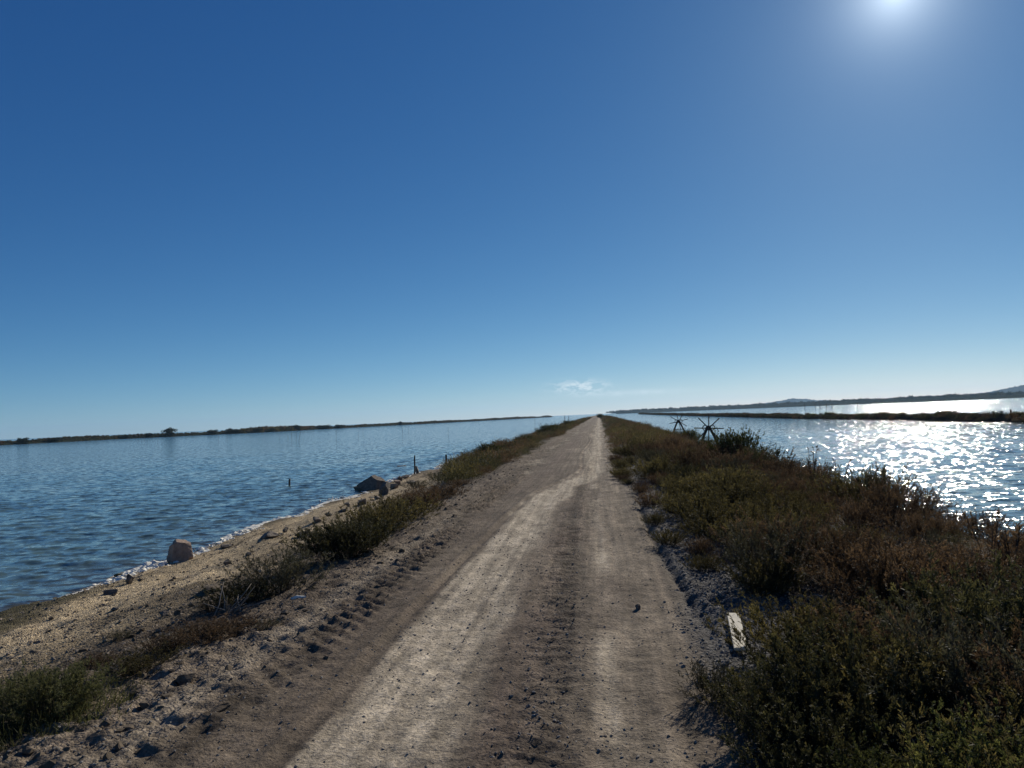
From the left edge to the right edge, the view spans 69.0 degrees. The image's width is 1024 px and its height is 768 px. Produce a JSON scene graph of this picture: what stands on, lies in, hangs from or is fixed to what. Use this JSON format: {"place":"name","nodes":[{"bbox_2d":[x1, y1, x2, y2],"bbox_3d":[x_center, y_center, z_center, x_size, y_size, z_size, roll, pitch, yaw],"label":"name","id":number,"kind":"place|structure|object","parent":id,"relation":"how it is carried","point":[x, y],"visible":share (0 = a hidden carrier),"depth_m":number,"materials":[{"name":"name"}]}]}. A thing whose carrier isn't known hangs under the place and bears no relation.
{"place":"outdoors","nodes":[
{"label":"outdoors","id":0,"kind":"place"},
{"bbox_2d":[0,415,551,444],"bbox_3d":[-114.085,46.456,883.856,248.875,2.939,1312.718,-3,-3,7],"label":"shore","id":1,"kind":"structure","parent":0,"point":[71,439],"depth_m":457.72,"materials":[{"name":"green plant"}]},
{"bbox_2d":[0,416,592,690],"bbox_3d":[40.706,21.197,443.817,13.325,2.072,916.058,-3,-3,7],"label":"beach","id":2,"kind":"structure","parent":0,"point":[76,601],"depth_m":11.56,"materials":[{"name":"beige sand"}]},
{"bbox_2d":[167,539,193,563],"bbox_3d":[-7.220,3.688,16.245,0.542,0.600,0.457,-2,-3,-13],"label":"rock","id":3,"kind":"object","parent":2,"relation":"on","point":[179,550],"visible":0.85,"depth_m":16.08,"materials":[{"name":"grey stone"}]},
{"bbox_2d":[0,475,466,703],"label":"pebbles","id":4,"kind":"object","parent":2,"relation":"on","point":[73,640],"visible":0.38,"depth_m":10.16,"materials":[{"name":"grey gravel"}]},
{"bbox_2d":[66,464,442,595],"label":"foam","id":5,"kind":"object","parent":2,"relation":"on","point":[146,566],"visible":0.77,"depth_m":18.00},
{"bbox_2d":[0,448,539,767],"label":"clods","id":6,"kind":"object","parent":2,"relation":"on","point":[51,763],"visible":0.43,"depth_m":7.53,"materials":[{"name":"brown soil"}]},
{"bbox_2d":[357,475,384,490],"bbox_3d":[-6.164,4.399,32.590,1.239,0.825,0.808,-3,-3,7],"label":"rock","id":7,"kind":"object","parent":2,"relation":"on","point":[373,482],"visible":0.8,"depth_m":32.34,"materials":[{"name":"grey stone"}]},
{"bbox_2d":[424,416,591,487],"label":"undergrowth","id":8,"kind":"object","parent":2,"relation":"on","point":[475,468],"visible":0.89,"depth_m":34.23,"materials":[{"name":"green plant"}]},
{"bbox_2d":[0,415,810,767],"bbox_3d":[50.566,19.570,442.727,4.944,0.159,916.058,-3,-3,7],"label":"dirt road","id":9,"kind":"structure","parent":0,"point":[612,549],"depth_m":5.95,"materials":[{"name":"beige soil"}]},
{"bbox_2d":[23,690,139,734],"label":"grass tuft","id":10,"kind":"object","parent":9,"relation":"on","point":[79,714],"visible":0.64,"depth_m":5.06,"materials":[{"name":"green plant"}]},
{"bbox_2d":[69,675,151,710],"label":"grass tuft","id":11,"kind":"object","parent":9,"relation":"on","point":[119,692],"visible":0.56,"depth_m":5.48,"materials":[{"name":"green plant"}]},
{"bbox_2d":[189,609,274,647],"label":"salt shrub","id":12,"kind":"object","parent":9,"relation":"on","point":[247,621],"visible":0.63,"depth_m":7.13,"materials":[{"name":"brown plant"}]},
{"bbox_2d":[634,490,664,507],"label":"salt shrub","id":13,"kind":"object","parent":9,"relation":"on","point":[647,501],"visible":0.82,"depth_m":14.94,"materials":[{"name":"green plant"}]},
{"bbox_2d":[637,511,669,524],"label":"salt shrub","id":14,"kind":"object","parent":9,"relation":"on","point":[654,519],"visible":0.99,"depth_m":12.41,"materials":[{"name":"green plant"}]},
{"bbox_2d":[678,654,749,706],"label":"salt shrub","id":15,"kind":"object","parent":9,"relation":"on","point":[700,671],"visible":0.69,"depth_m":4.93,"materials":[{"name":"green plant"}]},
{"bbox_2d":[0,398,1023,611],"bbox_3d":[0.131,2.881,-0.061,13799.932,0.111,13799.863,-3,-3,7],"label":"water","id":16,"kind":"structure","parent":0,"point":[76,516],"depth_m":43.70,"materials":[{"name":"blue liquid"}]},
{"bbox_2d":[0,415,1023,767],"bbox_3d":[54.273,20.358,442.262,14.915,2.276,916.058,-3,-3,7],"label":"ground","id":17,"kind":"structure","parent":0,"point":[734,599],"depth_m":7.88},
{"bbox_2d":[0,668,66,709],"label":"salt shrub","id":18,"kind":"object","parent":17,"relation":"on","point":[13,683],"visible":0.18,"depth_m":5.72,"materials":[{"name":"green plant"}]},
{"bbox_2d":[0,697,106,751],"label":"grass tuft","id":19,"kind":"object","parent":17,"relation":"on","point":[11,731],"visible":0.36,"depth_m":4.92,"materials":[{"name":"green plant"}]},
{"bbox_2d":[0,655,125,727],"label":"salt shrub","id":20,"kind":"object","parent":17,"relation":"on","point":[64,689],"visible":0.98,"depth_m":5.17,"materials":[{"name":"green plant"}]},
{"bbox_2d":[61,650,120,669],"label":"salt shrub","id":21,"kind":"object","parent":17,"relation":"on","point":[96,657],"visible":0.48,"depth_m":6.80,"materials":[{"name":"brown plant"}]},
{"bbox_2d":[82,639,206,680],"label":"salt shrub","id":22,"kind":"object","parent":17,"relation":"on","point":[131,664],"visible":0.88,"depth_m":6.10,"materials":[{"name":"green plant"}]},
{"bbox_2d":[130,635,186,653],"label":"salt shrub","id":23,"kind":"object","parent":17,"relation":"on","point":[154,644],"visible":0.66,"depth_m":6.67,"materials":[{"name":"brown plant"}]},
{"bbox_2d":[130,623,240,658],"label":"grass tuft","id":24,"kind":"object","parent":17,"relation":"on","point":[173,642],"visible":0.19,"depth_m":6.77,"materials":[{"name":"plant"}]},
{"bbox_2d":[116,612,256,647],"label":"salt shrub","id":25,"kind":"object","parent":17,"relation":"on","point":[182,634],"visible":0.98,"depth_m":6.83,"materials":[{"name":"green plant"}]},
{"bbox_2d":[203,582,268,616],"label":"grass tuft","id":26,"kind":"object","parent":17,"relation":"on","point":[228,611],"visible":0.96,"depth_m":7.92,"materials":[{"name":"brown plant"}]},
{"bbox_2d":[193,574,292,607],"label":"salt shrub","id":27,"kind":"object","parent":17,"relation":"on","point":[234,592],"visible":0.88,"depth_m":8.45,"materials":[{"name":"green plant"}]},
{"bbox_2d":[214,541,348,596],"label":"salt shrub","id":28,"kind":"object","parent":17,"relation":"on","point":[284,567],"visible":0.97,"depth_m":8.71,"materials":[{"name":"green plant"}]},
{"bbox_2d":[279,517,393,561],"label":"salt shrub","id":29,"kind":"object","parent":17,"relation":"on","point":[321,547],"visible":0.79,"depth_m":10.61,"materials":[{"name":"green plant"}]},
{"bbox_2d":[304,510,403,554],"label":"salt shrub","id":30,"kind":"object","parent":17,"relation":"on","point":[328,527],"visible":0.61,"depth_m":10.91,"materials":[{"name":"green plant"}]},
{"bbox_2d":[321,498,438,537],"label":"salt shrub","id":31,"kind":"object","parent":17,"relation":"on","point":[395,516],"visible":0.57,"depth_m":13.06,"materials":[{"name":"green plant"}]},
{"bbox_2d":[357,490,443,521],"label":"salt shrub","id":32,"kind":"object","parent":17,"relation":"on","point":[388,501],"visible":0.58,"depth_m":14.67,"materials":[{"name":"green plant"}]},
{"bbox_2d":[373,484,456,508],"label":"salt shrub","id":33,"kind":"object","parent":17,"relation":"on","point":[429,498],"visible":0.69,"depth_m":16.55,"materials":[{"name":"green plant"}]},
{"bbox_2d":[419,480,471,498],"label":"salt shrub","id":34,"kind":"object","parent":17,"relation":"on","point":[451,488],"visible":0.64,"depth_m":18.76,"materials":[{"name":"green plant"}]},
{"bbox_2d":[609,442,642,457],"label":"salt shrub","id":35,"kind":"object","parent":17,"relation":"on","point":[625,451],"visible":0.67,"depth_m":31.50,"materials":[{"name":"green plant"}]},
{"bbox_2d":[619,452,684,479],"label":"salt shrub","id":36,"kind":"object","parent":17,"relation":"on","point":[656,465],"visible":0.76,"depth_m":20.62,"materials":[{"name":"green plant"}]},
{"bbox_2d":[600,415,714,452],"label":"undergrowth","id":37,"kind":"object","parent":17,"relation":"on","point":[618,429],"visible":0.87,"depth_m":53.44,"materials":[{"name":"green plant"}]},
{"bbox_2d":[646,528,690,545],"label":"salt shrub","id":38,"kind":"object","parent":17,"relation":"on","point":[674,540],"visible":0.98,"depth_m":10.53,"materials":[{"name":"green plant"}]},
{"bbox_2d":[650,486,715,517],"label":"salt shrub","id":39,"kind":"object","parent":17,"relation":"on","point":[664,506],"visible":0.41,"depth_m":13.31,"materials":[{"name":"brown plant"}]},
{"bbox_2d":[662,460,707,479],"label":"salt shrub","id":40,"kind":"object","parent":17,"relation":"on","point":[671,471],"visible":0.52,"depth_m":18.69,"materials":[{"name":"green plant"}]},
{"bbox_2d":[663,475,712,496],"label":"salt shrub","id":41,"kind":"object","parent":17,"relation":"on","point":[685,484],"visible":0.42,"depth_m":15.06,"materials":[{"name":"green plant"}]},
{"bbox_2d":[663,443,720,471],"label":"salt shrub","id":42,"kind":"object","parent":17,"relation":"on","point":[689,455],"visible":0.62,"depth_m":20.50,"materials":[{"name":"green plant"}]},
{"bbox_2d":[677,537,719,556],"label":"salt shrub","id":43,"kind":"object","parent":17,"relation":"on","point":[698,549],"visible":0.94,"depth_m":9.72,"materials":[{"name":"green plant"}]},
{"bbox_2d":[650,484,754,523],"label":"salt shrub","id":44,"kind":"object","parent":17,"relation":"on","point":[703,498],"visible":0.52,"depth_m":12.40,"materials":[{"name":"green plant"}]},
{"bbox_2d":[679,550,725,571],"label":"salt shrub","id":45,"kind":"object","parent":17,"relation":"on","point":[706,560],"visible":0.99,"depth_m":8.86,"materials":[{"name":"green plant"}]},
{"bbox_2d":[694,414,723,441],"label":"spoked winch","id":46,"kind":"object","parent":17,"relation":"on","point":[708,428],"visible":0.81,"depth_m":45.28,"materials":[{"name":"metal"}]},
{"bbox_2d":[679,459,760,486],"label":"salt shrub","id":47,"kind":"object","parent":17,"relation":"on","point":[743,471],"visible":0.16,"depth_m":15.86,"materials":[{"name":"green plant"}]},
{"bbox_2d":[669,493,777,542],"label":"salt shrub","id":48,"kind":"object","parent":17,"relation":"on","point":[714,515],"visible":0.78,"depth_m":10.63,"materials":[{"name":"green plant"}]},
{"bbox_2d":[678,464,785,504],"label":"salt shrub","id":49,"kind":"object","parent":17,"relation":"on","point":[730,477],"visible":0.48,"depth_m":14.11,"materials":[{"name":"green plant"}]},
{"bbox_2d":[704,425,769,459],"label":"salt shrub","id":50,"kind":"object","parent":17,"relation":"on","point":[730,440],"visible":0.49,"depth_m":23.04,"materials":[{"name":"green plant"}]},
{"bbox_2d":[694,443,784,473],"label":"salt shrub","id":51,"kind":"object","parent":17,"relation":"on","point":[746,458],"visible":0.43,"depth_m":19.57,"materials":[{"name":"green plant"}]},
{"bbox_2d":[677,663,804,724],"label":"salt shrub","id":52,"kind":"object","parent":17,"relation":"on","point":[715,694],"visible":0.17,"depth_m":4.67,"materials":[{"name":"green plant"}]},
{"bbox_2d":[702,470,788,507],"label":"salt shrub","id":53,"kind":"object","parent":17,"relation":"on","point":[754,486],"visible":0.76,"depth_m":13.18,"materials":[{"name":"green plant"}]},
{"bbox_2d":[686,500,818,553],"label":"salt shrub","id":54,"kind":"object","parent":17,"relation":"on","point":[733,522],"visible":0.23,"depth_m":9.86,"materials":[{"name":"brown plant"}]},
{"bbox_2d":[727,442,793,469],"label":"salt shrub","id":55,"kind":"object","parent":17,"relation":"on","point":[756,454],"visible":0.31,"depth_m":20.49,"materials":[{"name":"green plant"}]},
{"bbox_2d":[729,569,794,596],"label":"salt shrub","id":56,"kind":"object","parent":17,"relation":"on","point":[762,588],"visible":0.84,"depth_m":7.45,"materials":[{"name":"green plant"}]},
{"bbox_2d":[740,455,807,480],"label":"salt shrub","id":57,"kind":"object","parent":17,"relation":"on","point":[769,464],"visible":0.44,"depth_m":18.46,"materials":[{"name":"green plant"}]},
{"bbox_2d":[713,548,835,591],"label":"salt shrub","id":58,"kind":"object","parent":17,"relation":"on","point":[780,570],"visible":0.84,"depth_m":7.55,"materials":[{"name":"green plant"}]},
{"bbox_2d":[711,513,838,583],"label":"salt shrub","id":59,"kind":"object","parent":17,"relation":"on","point":[774,541],"visible":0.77,"depth_m":7.99,"materials":[{"name":"green plant"}]},
{"bbox_2d":[698,649,878,753],"bbox_3d":[1.591,1.808,4.296,0.909,0.524,0.980,-2,-3,-7],"label":"salt shrub","id":60,"kind":"object","parent":17,"relation":"on","point":[777,678],"visible":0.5,"depth_m":4.31,"materials":[{"name":"green plant"}]},
{"bbox_2d":[707,499,871,567],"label":"salt shrub","id":61,"kind":"object","parent":17,"relation":"on","point":[804,523],"visible":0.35,"depth_m":9.00,"materials":[{"name":"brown plant"}]},
{"bbox_2d":[717,702,875,767],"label":"salt shrub","id":62,"kind":"object","parent":17,"relation":"on","point":[792,755],"visible":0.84,"depth_m":3.75,"materials":[{"name":"green plant"}]},
{"bbox_2d":[703,585,893,670],"bbox_3d":[2.072,1.782,5.381,1.398,0.603,1.310,-5,-3,42],"label":"salt shrub","id":63,"kind":"object","parent":17,"relation":"on","point":[760,633],"visible":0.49,"depth_m":5.44,"materials":[{"name":"green plant"}]},
{"bbox_2d":[772,463,834,479],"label":"salt shrub","id":64,"kind":"object","parent":17,"relation":"on","point":[806,472],"visible":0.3,"depth_m":17.50,"materials":[{"name":"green plant"}]},
{"bbox_2d":[779,457,857,481],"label":"salt shrub","id":65,"kind":"object","parent":17,"relation":"on","point":[828,470],"visible":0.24,"depth_m":18.34,"materials":[{"name":"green plant"}]},
{"bbox_2d":[795,471,854,501],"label":"salt shrub","id":66,"kind":"object","parent":17,"relation":"on","point":[822,485],"visible":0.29,"depth_m":13.89,"materials":[{"name":"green plant"}]},
{"bbox_2d":[717,653,940,767],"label":"salt shrub","id":67,"kind":"object","parent":17,"relation":"on","point":[823,722],"visible":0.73,"depth_m":3.88,"materials":[{"name":"green plant"}]},
{"bbox_2d":[643,460,1023,762],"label":"ground cover","id":68,"kind":"object","parent":17,"relation":"on","point":[951,536],"visible":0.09,"depth_m":7.72,"materials":[{"name":"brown plant"}]},
{"bbox_2d":[812,592,863,619],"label":"salt shrub","id":69,"kind":"object","parent":17,"relation":"on","point":[820,609],"visible":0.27,"depth_m":6.58,"materials":[{"name":"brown plant"}]},
{"bbox_2d":[785,517,906,582],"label":"salt shrub","id":70,"kind":"object","parent":17,"relation":"on","point":[829,550],"visible":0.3,"depth_m":7.96,"materials":[{"name":"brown plant"}]},
{"bbox_2d":[739,610,969,741],"bbox_3d":[2.013,1.690,4.468,1.151,0.697,1.241,-2,-3,-19],"label":"salt shrub","id":71,"kind":"object","parent":17,"relation":"on","point":[823,658],"visible":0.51,"depth_m":4.43,"materials":[{"name":"green plant"}]},
{"bbox_2d":[821,497,897,530],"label":"salt shrub","id":72,"kind":"object","parent":17,"relation":"on","point":[853,515],"visible":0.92,"depth_m":10.60,"materials":[{"name":"green plant"}]},
{"bbox_2d":[805,462,934,505],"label":"salt shrub","id":73,"kind":"object","parent":17,"relation":"on","point":[874,476],"visible":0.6,"depth_m":12.84,"materials":[{"name":"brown plant"}]},
{"bbox_2d":[814,730,959,767],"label":"salt shrub","id":74,"kind":"object","parent":17,"relation":"on","point":[875,760],"visible":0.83,"depth_m":3.31,"materials":[{"name":"green plant"}]},
{"bbox_2d":[790,596,986,677],"bbox_3d":[2.534,1.759,5.201,1.168,0.582,1.053,-2,-3,-3],"label":"salt shrub","id":75,"kind":"object","parent":17,"relation":"on","point":[857,614],"visible":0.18,"depth_m":5.18,"materials":[{"name":"green plant"}]},
{"bbox_2d":[832,475,948,526],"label":"salt shrub","id":76,"kind":"object","parent":17,"relation":"on","point":[878,495],"visible":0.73,"depth_m":11.10,"materials":[{"name":"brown plant"}]},
{"bbox_2d":[768,527,1017,619],"bbox_3d":[3.549,1.694,6.825,2.115,0.820,1.922,-1,-3,-24],"label":"salt shrub","id":77,"kind":"object","parent":17,"relation":"on","point":[895,573],"visible":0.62,"depth_m":6.67,"materials":[{"name":"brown plant"}]},
{"bbox_2d":[782,618,1007,736],"bbox_3d":[2.182,1.694,4.289,1.310,0.603,1.398,-1,-3,-26],"label":"salt shrub","id":78,"kind":"object","parent":17,"relation":"on","point":[919,685],"visible":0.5,"depth_m":4.19,"materials":[{"name":"green plant"}]},
{"bbox_2d":[815,600,979,672],"bbox_3d":[2.692,1.762,5.038,1.065,0.546,1.235,-1,-3,-21],"label":"salt shrub","id":79,"kind":"object","parent":17,"relation":"on","point":[935,626],"visible":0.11,"depth_m":5.04,"materials":[{"name":"green plant"}]},
{"bbox_2d":[805,513,1012,604],"bbox_3d":[3.676,1.704,7.117,1.718,0.733,1.891,-3,-3,9],"label":"salt shrub","id":80,"kind":"object","parent":17,"relation":"on","point":[845,565],"visible":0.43,"depth_m":7.13,"materials":[{"name":"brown plant"}]},
{"bbox_2d":[865,508,959,542],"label":"salt shrub","id":81,"kind":"object","parent":17,"relation":"on","point":[915,523],"visible":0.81,"depth_m":9.63,"materials":[{"name":"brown plant"}]},
{"bbox_2d":[830,596,1023,738],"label":"salt shrub","id":82,"kind":"object","parent":17,"relation":"on","point":[950,650],"visible":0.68,"depth_m":4.10,"materials":[{"name":"green plant"}]},
{"bbox_2d":[898,488,961,517],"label":"salt shrub","id":83,"kind":"object","parent":17,"relation":"on","point":[934,500],"visible":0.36,"depth_m":12.75,"materials":[{"name":"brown plant"}]},
{"bbox_2d":[853,543,1023,674],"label":"salt shrub","id":84,"kind":"object","parent":17,"relation":"on","point":[976,603],"visible":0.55,"depth_m":5.14,"materials":[{"name":"green plant"}]},
{"bbox_2d":[906,527,971,555],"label":"salt shrub","id":85,"kind":"object","parent":17,"relation":"on","point":[937,537],"visible":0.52,"depth_m":8.69,"materials":[{"name":"brown plant"}]},
{"bbox_2d":[860,697,1023,767],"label":"salt shrub","id":86,"kind":"object","parent":17,"relation":"on","point":[970,757],"visible":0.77,"depth_m":3.25,"materials":[{"name":"green plant"}]},
{"bbox_2d":[864,586,1023,722],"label":"salt shrub","id":87,"kind":"object","parent":17,"relation":"on","point":[973,657],"visible":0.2,"depth_m":4.53,"materials":[{"name":"green plant"}]},
{"bbox_2d":[906,513,982,539],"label":"salt shrub","id":88,"kind":"object","parent":17,"relation":"on","point":[959,524],"visible":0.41,"depth_m":10.22,"materials":[{"name":"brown plant"}]},
{"bbox_2d":[907,536,989,570],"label":"salt shrub","id":89,"kind":"object","parent":17,"relation":"on","point":[942,552],"visible":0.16,"depth_m":8.01,"materials":[{"name":"brown plant"}]},
{"bbox_2d":[887,679,1023,767],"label":"salt shrub","id":90,"kind":"object","parent":17,"relation":"on","point":[1009,697],"visible":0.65,"depth_m":3.27,"materials":[{"name":"green plant"}]},
{"bbox_2d":[905,584,1022,634],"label":"salt shrub","id":91,"kind":"object","parent":17,"relation":"on","point":[1012,596],"visible":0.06,"depth_m":5.74,"materials":[{"name":"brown plant"}]},
{"bbox_2d":[917,541,1023,590],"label":"salt shrub","id":92,"kind":"object","parent":17,"relation":"on","point":[985,569],"visible":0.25,"depth_m":7.14,"materials":[{"name":"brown plant"}]},
{"bbox_2d":[961,507,1001,567],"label":"sprig","id":93,"kind":"object","parent":17,"relation":"on","point":[994,544],"visible":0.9,"depth_m":7.67,"materials":[{"name":"brown plant"}]},
{"bbox_2d":[944,507,1021,539],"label":"salt shrub","id":94,"kind":"object","parent":17,"relation":"on","point":[986,520],"visible":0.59,"depth_m":11.03,"materials":[{"name":"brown plant"}]},
{"bbox_2d":[955,628,1023,743],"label":"salt shrub","id":95,"kind":"object","parent":17,"relation":"on","point":[1004,672],"visible":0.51,"depth_m":3.79,"materials":[{"name":"green plant"}]},
{"bbox_2d":[982,520,1023,565],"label":"salt shrub","id":96,"kind":"object","parent":17,"relation":"on","point":[1013,546],"visible":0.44,"depth_m":7.98,"materials":[{"name":"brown plant"}]},
{"bbox_2d":[996,524,1023,568],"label":"sprig","id":97,"kind":"object","parent":17,"relation":"on","point":[1006,545],"visible":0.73,"depth_m":7.26,"materials":[{"name":"brown plant"}]},
{"bbox_2d":[0,0,1023,439],"label":"sky","id":98,"kind":"structure","parent":0,"point":[215,214],"materials":[{"name":"blue"}]},
{"bbox_2d":[626,465,992,767],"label":"gravel","id":99,"kind":"structure","parent":0,"point":[715,616],"depth_m":7.28,"materials":[{"name":"grey gravel"}]},
{"bbox_2d":[727,613,747,650],"bbox_3d":[1.883,2.064,6.240,0.106,0.023,0.915,-3,-1,13],"label":"plank","id":100,"kind":"object","parent":99,"relation":"on","point":[736,619],"visible":0.52,"depth_m":6.27,"materials":[{"name":"white wood"}]},
{"bbox_2d":[616,393,1023,413],"bbox_3d":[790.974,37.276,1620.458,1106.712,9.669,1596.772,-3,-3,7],"label":"land","id":101,"kind":"structure","parent":0,"point":[1021,395],"depth_m":1385.60,"materials":[{"name":"brown soil"}]},
{"bbox_2d":[606,391,1023,413],"bbox_3d":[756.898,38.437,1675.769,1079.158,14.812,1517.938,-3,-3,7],"label":"woods","id":102,"kind":"object","parent":101,"relation":"on","point":[910,397],"visible":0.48,"depth_m":1512.13,"materials":[{"name":"green plant"}]},
{"bbox_2d":[646,414,1023,422],"bbox_3d":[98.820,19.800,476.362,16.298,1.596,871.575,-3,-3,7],"label":"dyke","id":103,"kind":"structure","parent":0,"point":[1000,418],"depth_m":103.48,"materials":[{"name":"soil"}]},
{"bbox_2d":[638,409,1023,421],"bbox_3d":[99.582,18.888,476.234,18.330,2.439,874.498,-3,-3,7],"label":"undergrowth","id":104,"kind":"object","parent":103,"relation":"on","point":[1012,416],"visible":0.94,"depth_m":121.62,"materials":[{"name":"green plant"}]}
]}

